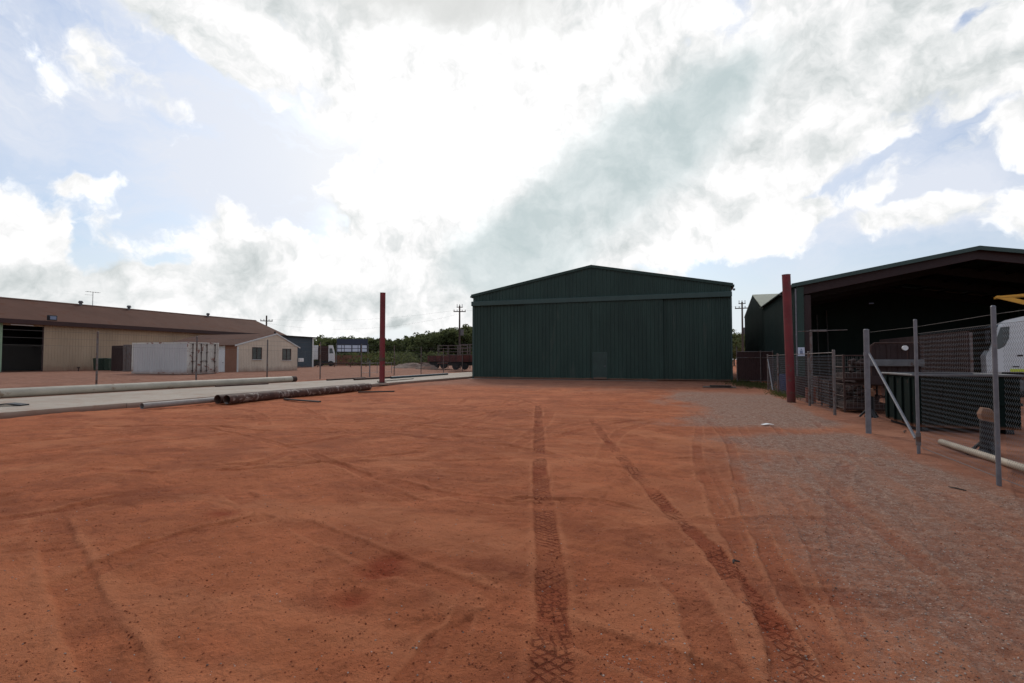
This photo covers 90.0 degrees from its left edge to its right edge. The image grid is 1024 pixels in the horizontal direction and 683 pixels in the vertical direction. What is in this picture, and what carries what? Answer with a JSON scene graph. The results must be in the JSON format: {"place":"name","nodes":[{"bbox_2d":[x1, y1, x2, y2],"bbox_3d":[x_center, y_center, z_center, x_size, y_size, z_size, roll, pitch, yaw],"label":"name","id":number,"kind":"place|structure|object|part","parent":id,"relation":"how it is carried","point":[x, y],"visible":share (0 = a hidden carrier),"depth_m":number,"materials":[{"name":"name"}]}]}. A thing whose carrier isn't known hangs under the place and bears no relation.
{"place":"outdoors","nodes":[
{"label":"outdoors","id":0,"kind":"place"},
{"bbox_2d":[336,339,367,365],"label":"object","id":1,"kind":"object","parent":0,"point":[342,345],"visible":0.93,"depth_m":97.92,"materials":[{"name":"white"}]},
{"bbox_2d":[0,360,1023,682],"bbox_3d":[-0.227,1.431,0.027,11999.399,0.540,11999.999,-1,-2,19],"label":"ground","id":2,"kind":"structure","parent":0,"point":[428,428],"depth_m":4.56,"materials":[{"name":"orange soil"}]},
{"bbox_2d":[93,358,103,370],"bbox_3d":[-45.062,2.486,55.947,0.920,1.377,0.920,-1,-2,19],"label":"wheelie bin","id":3,"kind":"object","parent":2,"relation":"on","point":[100,364],"visible":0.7,"depth_m":55.67,"materials":[{"name":"plastic"}]},
{"bbox_2d":[103,358,110,370],"bbox_3d":[-43.914,2.486,55.947,0.920,1.377,0.920,-1,-2,19],"label":"wheelie bin","id":4,"kind":"object","parent":2,"relation":"on","point":[107,362],"visible":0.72,"depth_m":55.56,"materials":[{"name":"plastic"}]},
{"bbox_2d":[111,346,122,370],"bbox_3d":[-41.102,1.780,54.033,1.620,2.660,1.200,-1,-2,19],"label":"steel cabinet","id":5,"kind":"object","parent":2,"relation":"on","point":[117,364],"visible":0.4,"depth_m":53.43,"materials":[{"name":"metal"}]},
{"bbox_2d":[123,345,131,370],"bbox_3d":[-38.647,1.682,51.966,1.000,2.710,1.015,-1,-2,19],"label":"grey locker","id":6,"kind":"object","parent":2,"relation":"on","point":[127,364],"visible":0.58,"depth_m":51.48,"materials":[{"name":"grey metal"}]},
{"bbox_2d":[0,297,284,371],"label":"long shed","id":7,"kind":"structure","parent":2,"relation":"on","point":[42,320],"depth_m":56.62,"materials":[{"name":"beige metal"}]},
{"bbox_2d":[43,325,90,370],"bbox_3d":[-47.351,0.718,54.590,0.075,4.940,4.350,-1,-2,19],"label":"sliding door","id":8,"kind":"structure","parent":7,"relation":"in","point":[64,336],"depth_m":54.48,"materials":[{"name":"beige metal"}]},
{"bbox_2d":[0,376,296,397],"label":"steel pipe","id":9,"kind":"object","parent":2,"relation":"on","point":[46,391],"visible":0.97,"depth_m":23.26,"materials":[{"name":"grey metal"}]},
{"bbox_2d":[131,342,218,374],"bbox_3d":[-28.427,1.437,43.295,6.469,2.650,2.850,-1,-2,19],"label":"shipping container","id":10,"kind":"object","parent":2,"relation":"on","point":[169,352],"visible":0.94,"depth_m":42.03,"materials":[{"name":"white metal"}]},
{"bbox_2d":[189,344,203,372],"bbox_3d":[-25.636,1.341,41.714,0.159,2.370,1.370,-1,-2,19],"label":"door","id":11,"kind":"structure","parent":10,"relation":"in","point":[192,362],"depth_m":41.62,"materials":[{"name":"white metal"}]},
{"bbox_2d":[203,344,216,371],"bbox_3d":[-25.252,1.381,42.829,0.159,2.370,1.370,-1,-2,19],"label":"door","id":12,"kind":"structure","parent":10,"relation":"in","point":[211,349],"depth_m":42.84,"materials":[{"name":"white metal"}]},
{"bbox_2d":[140,397,213,408],"bbox_3d":[-10.948,2.124,18.584,0.192,0.192,5.053,-1,-2,17],"label":"steel pipe","id":13,"kind":"object","parent":2,"relation":"on","point":[174,403],"visible":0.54,"depth_m":17.21,"materials":[{"name":"silver metal"}]},
{"bbox_2d":[0,329,462,386],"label":"chain link fence","id":14,"kind":"object","parent":2,"relation":"on","point":[97,349],"visible":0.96,"depth_m":28.11,"materials":[{"name":"metal"}]},
{"bbox_2d":[0,372,471,418],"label":"concrete strip","id":15,"kind":"object","parent":2,"relation":"on","point":[42,405],"visible":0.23,"depth_m":20.10,"materials":[{"name":"grey concrete"}]},
{"bbox_2d":[0,402,28,405],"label":"plank","id":16,"kind":"object","parent":15,"relation":"on","point":[19,404],"visible":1,"depth_m":15.91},
{"bbox_2d":[215,383,268,386],"bbox_3d":[-15.007,2.415,28.566,0.091,0.091,3.225,-1,-2,26],"label":"steel pipe","id":17,"kind":"object","parent":15,"relation":"on","point":[241,384],"visible":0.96,"depth_m":28.39,"materials":[{"name":"grey metal"}]},
{"bbox_2d":[326,377,365,380],"bbox_3d":[-11.986,2.709,37.198,0.122,0.121,4.501,-1,-2,18],"label":"steel pipe","id":18,"kind":"object","parent":15,"relation":"on","point":[343,378],"visible":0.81,"depth_m":36.62,"materials":[{"name":"grey metal"}]},
{"bbox_2d":[353,376,389,379],"bbox_3d":[-9.578,2.761,39.278,0.141,0.141,7.806,-1,-2,21],"label":"steel pipe","id":19,"kind":"object","parent":15,"relation":"on","point":[368,378],"visible":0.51,"depth_m":36.98,"materials":[{"name":"grey metal"}]},
{"bbox_2d":[378,292,388,385],"bbox_3d":[-7.980,-0.073,31.521,0.830,5.880,0.830,-1,-2,19],"label":"steel pole","id":20,"kind":"object","parent":15,"relation":"on","point":[382,382],"visible":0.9,"depth_m":31.39,"materials":[{"name":"metal"}]},
{"bbox_2d":[377,378,413,381],"bbox_3d":[-7.986,2.657,35.454,0.090,0.091,5.215,-1,-2,15],"label":"steel pipe","id":21,"kind":"object","parent":15,"relation":"on","point":[398,379],"visible":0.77,"depth_m":35.56,"materials":[{"name":"grey metal"}]},
{"bbox_2d":[390,373,447,378],"bbox_3d":[-7.625,2.893,43.575,0.181,0.181,10.408,-1,-2,17],"label":"steel pipe","id":22,"kind":"object","parent":15,"relation":"on","point":[405,376],"visible":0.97,"depth_m":42.55,"materials":[{"name":"grey metal"}]},
{"bbox_2d":[173,333,303,371],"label":"site office","id":23,"kind":"structure","parent":2,"relation":"on","point":[250,345],"depth_m":52.38,"materials":[{"name":"beige metal"}]},
{"bbox_2d":[218,348,224,371],"bbox_3d":[-28.389,1.869,49.901,1.000,2.370,0.109,-1,-2,19],"label":"door","id":24,"kind":"structure","parent":23,"relation":"in","point":[222,364],"depth_m":49.87,"materials":[{"name":"white paint"}]},
{"bbox_2d":[252,347,262,359],"bbox_3d":[-25.623,1.219,51.464,0.170,1.280,1.300,-1,-2,19],"label":"window","id":25,"kind":"structure","parent":23,"relation":"in","point":[256,352],"depth_m":51.45,"materials":[{"name":"grey glass"}]},
{"bbox_2d":[282,349,291,360],"bbox_3d":[-24.315,1.423,55.266,0.170,1.280,1.350,-1,-2,19],"label":"window","id":26,"kind":"structure","parent":23,"relation":"in","point":[284,351],"depth_m":55.24,"materials":[{"name":"grey glass"}]},
{"bbox_2d":[214,383,364,403],"bbox_3d":[-9.148,2.214,22.617,0.334,0.342,9.052,-1,-2,18],"label":"steel pipe","id":27,"kind":"object","parent":2,"relation":"on","point":[218,399],"visible":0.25,"depth_m":19.02,"materials":[{"name":"brown metal"}]},
{"bbox_2d":[274,332,317,366],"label":"slate shed","id":28,"kind":"structure","parent":2,"relation":"on","point":[306,348],"depth_m":79.03,"materials":[{"name":"grey metal"}]},
{"bbox_2d":[223,383,371,403],"bbox_3d":[-8.805,2.204,22.473,0.343,0.346,8.903,-1,-2,18],"label":"steel pipe","id":29,"kind":"object","parent":2,"relation":"on","point":[247,397],"visible":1,"depth_m":21.09,"materials":[{"name":"metal"}]},
{"bbox_2d":[283,398,320,401],"bbox_3d":[-7.926,2.218,19.305,2.200,0.050,0.160,-1,-2,35],"label":"plank","id":30,"kind":"object","parent":2,"relation":"on","point":[301,400],"visible":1,"depth_m":19.27,"materials":[{"name":"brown wood"}]},
{"bbox_2d":[315,334,329,345],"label":"gum tree","id":31,"kind":"object","parent":2,"relation":"on","point":[319,341],"visible":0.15,"depth_m":122.38,"materials":[{"name":"green plant"}]},
{"bbox_2d":[314,344,334,365],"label":"box truck","id":32,"kind":"object","parent":2,"relation":"on","point":[329,349],"visible":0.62,"depth_m":91.02,"materials":[{"name":"white paint"}]},
{"bbox_2d":[318,339,341,354],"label":"gum tree","id":33,"kind":"object","parent":2,"relation":"on","point":[323,344],"visible":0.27,"depth_m":110.46,"materials":[{"name":"green plant"}]},
{"bbox_2d":[325,338,352,354],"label":"gum tree","id":34,"kind":"object","parent":2,"relation":"on","point":[328,342],"visible":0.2,"depth_m":111.34,"materials":[{"name":"green plant"}]},
{"bbox_2d":[333,355,371,365],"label":"paling fence","id":35,"kind":"object","parent":2,"relation":"on","point":[344,357],"visible":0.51,"depth_m":102.55,"materials":[{"name":"brown wood"}]},
{"bbox_2d":[317,363,395,366],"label":"pipe rail","id":36,"kind":"object","parent":2,"relation":"on","point":[352,363],"visible":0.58,"depth_m":82.27,"materials":[{"name":"metal"}]},
{"bbox_2d":[358,391,394,392],"bbox_3d":[-6.535,2.419,24.688,1.700,0.060,0.140,1,-2,-19],"label":"plank","id":37,"kind":"object","parent":2,"relation":"on","point":[373,391],"visible":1,"depth_m":24.53,"materials":[{"name":"brown wood"}]},
{"bbox_2d":[367,338,385,354],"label":"gum tree","id":38,"kind":"object","parent":2,"relation":"on","point":[370,340],"visible":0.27,"depth_m":118.52,"materials":[{"name":"green plant"}]},
{"bbox_2d":[370,338,386,353],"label":"gum tree","id":39,"kind":"object","parent":2,"relation":"on","point":[376,342],"visible":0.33,"depth_m":116.94,"materials":[{"name":"green plant"}]},
{"bbox_2d":[367,361,391,376],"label":"tube gate","id":40,"kind":"structure","parent":2,"relation":"on","point":[369,372],"depth_m":43.58,"materials":[{"name":"grey metal"}]},
{"bbox_2d":[369,342,396,353],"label":"gum tree","id":41,"kind":"object","parent":2,"relation":"on","point":[378,344],"visible":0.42,"depth_m":116.68,"materials":[{"name":"green plant"}]},
{"bbox_2d":[314,350,471,365],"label":"undergrowth","id":42,"kind":"object","parent":2,"relation":"on","point":[374,357],"visible":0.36,"depth_m":101.78,"materials":[{"name":"green plant"}]},
{"bbox_2d":[385,338,401,352],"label":"gum tree","id":43,"kind":"object","parent":2,"relation":"on","point":[396,345],"visible":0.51,"depth_m":118.42,"materials":[{"name":"green plant"}]},
{"bbox_2d":[391,337,410,348],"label":"gum tree","id":44,"kind":"object","parent":2,"relation":"on","point":[401,341],"visible":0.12,"depth_m":125.26,"materials":[{"name":"green plant"}]},
{"bbox_2d":[392,363,420,367],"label":"rubble heap","id":45,"kind":"object","parent":2,"relation":"on","point":[409,365],"visible":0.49,"depth_m":70.50,"materials":[{"name":"grey gravel"}]},
{"bbox_2d":[400,337,420,354],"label":"gum tree","id":46,"kind":"object","parent":2,"relation":"on","point":[404,346],"visible":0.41,"depth_m":117.69,"materials":[{"name":"green plant"}]},
{"bbox_2d":[403,334,423,351],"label":"gum tree","id":47,"kind":"object","parent":2,"relation":"on","point":[419,335],"visible":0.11,"depth_m":119.67,"materials":[{"name":"green plant"}]},
{"bbox_2d":[404,336,436,357],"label":"gum tree","id":48,"kind":"object","parent":2,"relation":"on","point":[416,341],"visible":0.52,"depth_m":109.22,"materials":[{"name":"green plant"}]},
{"bbox_2d":[415,363,438,369],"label":"rubble heap","id":49,"kind":"object","parent":2,"relation":"on","point":[430,367],"visible":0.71,"depth_m":67.14,"materials":[{"name":"grey gravel"}]},
{"bbox_2d":[419,331,441,355],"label":"gum tree","id":50,"kind":"object","parent":2,"relation":"on","point":[431,341],"visible":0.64,"depth_m":108.39,"materials":[{"name":"green plant"}]},
{"bbox_2d":[414,331,454,352],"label":"gum tree","id":51,"kind":"object","parent":2,"relation":"on","point":[439,335],"visible":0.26,"depth_m":112.66,"materials":[{"name":"green plant"}]},
{"bbox_2d":[419,355,460,368],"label":"flat trailer","id":52,"kind":"object","parent":2,"relation":"on","point":[433,361],"visible":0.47,"depth_m":68.72,"materials":[{"name":"metal"}]},
{"bbox_2d":[433,332,456,351],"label":"gum tree","id":53,"kind":"object","parent":2,"relation":"on","point":[447,344],"visible":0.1,"depth_m":115.21,"materials":[{"name":"green plant"}]},
{"bbox_2d":[438,345,467,367],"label":"pipe rack","id":54,"kind":"object","parent":2,"relation":"on","point":[448,348],"visible":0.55,"depth_m":73.11,"materials":[{"name":"grey metal"}]},
{"bbox_2d":[435,327,471,354],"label":"gum tree","id":55,"kind":"object","parent":2,"relation":"on","point":[449,331],"visible":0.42,"depth_m":114.05,"materials":[{"name":"green plant"}]},
{"bbox_2d":[438,355,471,369],"bbox_3d":[-6.309,2.551,62.885,5.703,1.800,2.460,0,-2,-3],"label":"flat trailer","id":56,"kind":"object","parent":2,"relation":"on","point":[467,360],"visible":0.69,"depth_m":61.75,"materials":[{"name":"metal"}]},
{"bbox_2d":[453,304,465,353],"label":"power pole","id":57,"kind":"object","parent":2,"relation":"on","point":[461,332],"visible":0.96,"depth_m":91.99,"materials":[{"name":"brown wood"}]},
{"bbox_2d":[449,327,471,353],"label":"gum tree","id":58,"kind":"object","parent":2,"relation":"on","point":[462,337],"visible":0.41,"depth_m":111.60,"materials":[{"name":"green plant"}]},
{"bbox_2d":[450,325,471,353],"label":"gum tree","id":59,"kind":"object","parent":2,"relation":"on","point":[465,328],"visible":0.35,"depth_m":114.45,"materials":[{"name":"green plant"}]},
{"bbox_2d":[460,344,471,368],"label":"pipe rack","id":60,"kind":"object","parent":2,"relation":"on","point":[465,351],"visible":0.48,"depth_m":68.10,"materials":[{"name":"metal"}]},
{"bbox_2d":[0,412,1023,682],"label":"dirt clods","id":61,"kind":"object","parent":2,"relation":"on","point":[496,602],"visible":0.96,"depth_m":3.18,"materials":[{"name":"orange soil"}]},
{"bbox_2d":[1,415,1023,682],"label":"gravel stones","id":62,"kind":"object","parent":2,"relation":"on","point":[817,579],"visible":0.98,"depth_m":3.62,"materials":[{"name":"grey gravel"}]},
{"bbox_2d":[470,265,734,381],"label":"green shed","id":63,"kind":"structure","parent":2,"relation":"on","point":[593,322],"depth_m":40.19,"materials":[{"name":"green metal"}]},
{"bbox_2d":[474,305,523,377],"bbox_3d":[-0.964,-0.010,43.121,4.840,6.150,0.100,-1,-2,19],"label":"sliding door","id":64,"kind":"structure","parent":63,"relation":"in","point":[498,330],"depth_m":43.16,"materials":[{"name":"green metal"}]},
{"bbox_2d":[524,302,590,378],"bbox_3d":[3.613,-0.071,41.379,5.450,6.150,0.100,-1,-2,19],"label":"sliding door","id":65,"kind":"structure","parent":63,"relation":"in","point":[556,335],"depth_m":41.35,"materials":[{"name":"green metal"}]},
{"bbox_2d":[590,299,663,379],"bbox_3d":[8.819,-0.134,39.591,5.500,6.150,0.100,-1,-2,19],"label":"sliding door","id":66,"kind":"structure","parent":63,"relation":"in","point":[627,336],"depth_m":39.56,"materials":[{"name":"green metal"}]},
{"bbox_2d":[663,297,730,380],"bbox_3d":[13.567,-0.185,38.129,4.930,6.150,0.100,-1,-2,19],"label":"sliding door","id":67,"kind":"structure","parent":63,"relation":"in","point":[696,331],"depth_m":38.06,"materials":[{"name":"green metal"}]},
{"bbox_2d":[703,386,735,387],"bbox_3d":[11.806,2.592,29.171,1.750,0.065,0.340,-1,-2,18],"label":"plank","id":68,"kind":"object","parent":2,"relation":"on","point":[717,387],"visible":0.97,"depth_m":29.09,"materials":[{"name":"grey wood"}]},
{"bbox_2d":[710,385,731,386],"bbox_3d":[11.841,2.519,29.084,1.150,0.065,0.340,-1,-2,22],"label":"plank","id":69,"kind":"object","parent":68,"relation":"on","point":[722,385],"visible":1,"depth_m":28.89,"materials":[{"name":"grey wood"}]},
{"bbox_2d":[732,329,741,365],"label":"gum tree","id":70,"kind":"object","parent":2,"relation":"on","point":[734,334],"visible":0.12,"depth_m":110.31,"materials":[{"name":"green plant"}]},
{"bbox_2d":[732,339,744,359],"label":"gum tree","id":71,"kind":"object","parent":2,"relation":"on","point":[734,342],"visible":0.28,"depth_m":97.21,"materials":[{"name":"green plant"}]},
{"bbox_2d":[735,335,744,350],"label":"gum tree","id":72,"kind":"object","parent":2,"relation":"on","point":[740,341],"visible":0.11,"depth_m":106.25,"materials":[{"name":"green plant"}]},
{"bbox_2d":[735,302,746,350],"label":"power pole","id":73,"kind":"object","parent":2,"relation":"on","point":[742,328],"visible":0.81,"depth_m":85.04,"materials":[{"name":"brown wood"}]},
{"bbox_2d":[736,346,773,382],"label":"sheet gate","id":74,"kind":"structure","parent":2,"relation":"on","point":[751,365],"depth_m":34.17,"materials":[{"name":"brown metal"}]},
{"bbox_2d":[715,378,804,401],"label":"grass","id":75,"kind":"structure","parent":2,"relation":"on","point":[762,385],"depth_m":29.89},
{"bbox_2d":[779,374,785,391],"bbox_3d":[13.502,2.043,25.228,0.590,0.890,0.590,-1,-2,19],"label":"drum","id":76,"kind":"object","parent":2,"relation":"on","point":[780,382],"visible":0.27,"depth_m":25.09,"materials":[{"name":"blue plastic"}]},
{"bbox_2d":[779,274,795,402],"bbox_3d":[10.428,0.018,19.399,0.416,5.130,0.306,-2,-3,19],"label":"steel pole","id":77,"kind":"object","parent":2,"relation":"on","point":[788,337],"visible":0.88,"depth_m":19.28,"materials":[{"name":"red metal"}]},
{"bbox_2d":[795,376,807,397],"bbox_3d":[12.267,1.916,21.636,0.590,0.890,0.590,-1,-2,19],"label":"drum","id":78,"kind":"object","parent":2,"relation":"on","point":[800,387],"visible":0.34,"depth_m":21.42,"materials":[{"name":"grey metal"}]},
{"bbox_2d":[767,350,836,414],"bbox_3d":[11.309,1.540,20.762,0.124,2.180,12.989,-1,-2,19],"label":"wire fence","id":79,"kind":"object","parent":2,"relation":"on","point":[809,389],"visible":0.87,"depth_m":17.67,"materials":[{"name":"grey metal"}]},
{"bbox_2d":[805,387,815,401],"bbox_3d":[11.249,1.999,19.285,0.346,0.560,0.346,-1,-2,19],"label":"drum","id":80,"kind":"object","parent":2,"relation":"on","point":[814,391],"visible":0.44,"depth_m":19.22,"materials":[{"name":"red metal"}]},
{"bbox_2d":[798,330,837,403],"bbox_3d":[11.256,0.962,18.526,1.570,2.780,0.081,-1,-2,19],"label":"post","id":81,"kind":"object","parent":2,"relation":"on","point":[811,365],"visible":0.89,"depth_m":18.62,"materials":[{"name":"grey metal"}]},
{"bbox_2d":[816,315,819,375],"bbox_3d":[21.805,0.471,36.447,0.098,4.794,0.799,-1,-2,23],"label":"steel tube","id":82,"kind":"object","parent":2,"relation":"on","point":[818,342],"visible":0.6,"depth_m":36.50,"materials":[{"name":"grey metal"}]},
{"bbox_2d":[826,310,829,379],"bbox_3d":[22.373,0.314,36.257,0.098,5.093,0.799,-1,-2,23],"label":"steel tube","id":83,"kind":"object","parent":2,"relation":"on","point":[827,343],"visible":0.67,"depth_m":36.25,"materials":[{"name":"grey metal"}]},
{"bbox_2d":[813,376,849,400],"bbox_3d":[12.561,1.833,20.110,1.200,0.950,1.150,-1,-2,19],"label":"wire cage","id":84,"kind":"object","parent":2,"relation":"on","point":[821,377],"visible":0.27,"depth_m":19.76,"materials":[{"name":"grey metal"}]},
{"bbox_2d":[815,379,832,396],"bbox_3d":[12.558,1.825,20.102,1.043,0.743,1.016,-1,-2,19],"label":"scrap metal","id":85,"kind":"object","parent":84,"relation":"in","point":[823,389],"visible":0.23,"depth_m":20.19,"materials":[{"name":"brown metal"}]},
{"bbox_2d":[820,379,871,407],"bbox_3d":[11.190,1.755,17.198,1.200,0.900,1.150,-1,-2,19],"label":"wire cage","id":86,"kind":"object","parent":2,"relation":"on","point":[824,402],"visible":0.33,"depth_m":17.23,"materials":[{"name":"grey metal"}]},
{"bbox_2d":[824,387,853,403],"bbox_3d":[11.185,1.791,17.187,1.045,0.625,1.002,-1,-2,19],"label":"scrap metal","id":87,"kind":"object","parent":86,"relation":"in","point":[851,398],"visible":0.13,"depth_m":16.98,"materials":[{"name":"brown metal"}]},
{"bbox_2d":[836,382,884,412],"bbox_3d":[10.750,1.715,15.764,1.200,0.880,1.150,-1,-2,19],"label":"wire cage","id":88,"kind":"object","parent":2,"relation":"on","point":[841,392],"visible":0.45,"depth_m":15.41,"materials":[{"name":"metal"}]},
{"bbox_2d":[835,355,863,382],"bbox_3d":[10.766,0.832,15.842,1.200,0.850,1.150,-1,-2,19],"label":"wire cage","id":89,"kind":"object","parent":88,"relation":"on","point":[841,367],"visible":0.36,"depth_m":15.49,"materials":[{"name":"grey metal"}]},
{"bbox_2d":[837,358,863,377],"bbox_3d":[10.771,0.816,15.841,1.041,0.643,0.980,-1,-2,19],"label":"scrap metal","id":90,"kind":"object","parent":89,"relation":"on","point":[851,372],"visible":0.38,"depth_m":15.57,"materials":[{"name":"metal"}]},
{"bbox_2d":[838,386,884,408],"bbox_3d":[10.750,1.694,15.768,1.069,0.695,0.998,-1,-2,19],"label":"scrap metal","id":91,"kind":"object","parent":88,"relation":"in","point":[853,402],"visible":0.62,"depth_m":15.59,"materials":[{"name":"brown metal"}]},
{"bbox_2d":[859,388,878,417],"bbox_3d":[9.817,1.686,14.018,0.496,0.832,0.453,-1,-2,19],"label":"jack stand","id":92,"kind":"object","parent":2,"relation":"on","point":[874,414],"visible":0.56,"depth_m":13.98,"materials":[{"name":"grey metal"}]},
{"bbox_2d":[836,342,924,398],"bbox_3d":[11.516,1.120,15.938,1.500,2.122,4.712,-1,-2,19],"label":"trailer","id":93,"kind":"object","parent":2,"relation":"on","point":[893,356],"visible":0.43,"depth_m":14.88,"materials":[{"name":"grey metal"}]},
{"bbox_2d":[760,246,1023,383],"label":"open shed","id":94,"kind":"structure","parent":2,"relation":"on","point":[970,283],"depth_m":33.61,"materials":[{"name":"metal"}]},
{"bbox_2d":[880,331,973,394],"bbox_3d":[15.586,1.092,19.677,0.130,2.600,7.880,-1,-2,19],"label":"sheet fence","id":95,"kind":"object","parent":2,"relation":"on","point":[948,352],"visible":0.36,"depth_m":17.37,"materials":[{"name":"metal"}]},
{"bbox_2d":[863,305,1023,486],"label":"tall wire fence","id":96,"kind":"object","parent":2,"relation":"on","point":[867,355],"visible":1,"depth_m":7.58,"materials":[{"name":"grey metal"}]},
{"bbox_2d":[881,372,1023,433],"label":"steel skip","id":97,"kind":"object","parent":2,"relation":"on","point":[901,385],"visible":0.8,"depth_m":11.41,"materials":[{"name":"metal"}]},
{"bbox_2d":[966,407,994,456],"bbox_3d":[7.932,1.521,8.536,0.496,0.832,0.453,-1,-2,19],"label":"jack stand","id":98,"kind":"object","parent":2,"relation":"on","point":[984,421],"visible":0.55,"depth_m":8.52,"materials":[{"name":"grey metal"}]},
{"bbox_2d":[938,439,1023,471],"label":"plastic pipe","id":99,"kind":"object","parent":2,"relation":"on","point":[1004,462],"visible":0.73,"depth_m":8.19,"materials":[{"name":"plastic"}]},
{"bbox_2d":[980,294,1023,396],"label":"crane truck","id":100,"kind":"object","parent":2,"relation":"on","point":[1001,341],"visible":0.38,"depth_m":21.82,"materials":[{"name":"white paint"}]},
{"bbox_3d":[20.956,-0.154,21.938,0.540,0.950,0.011,-2,-3,38],"label":"side window","id":101,"kind":"part","parent":100,"relation":"part of","materials":[{"name":"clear glass"}]},
{"bbox_2d":[0,0,1023,359],"label":"sky","id":102,"kind":"structure","parent":0,"point":[285,161],"materials":[{"name":"white"}]},
{"bbox_2d":[470,378,657,381],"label":"apron slab","id":103,"kind":"structure","parent":0,"point":[562,379],"depth_m":40.68,"materials":[{"name":"concrete"}]},
{"bbox_2d":[744,294,777,350],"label":"cross gabled shed","id":104,"kind":"structure","parent":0,"point":[754,333],"depth_m":43.01,"materials":[{"name":"green metal"}]}
]}

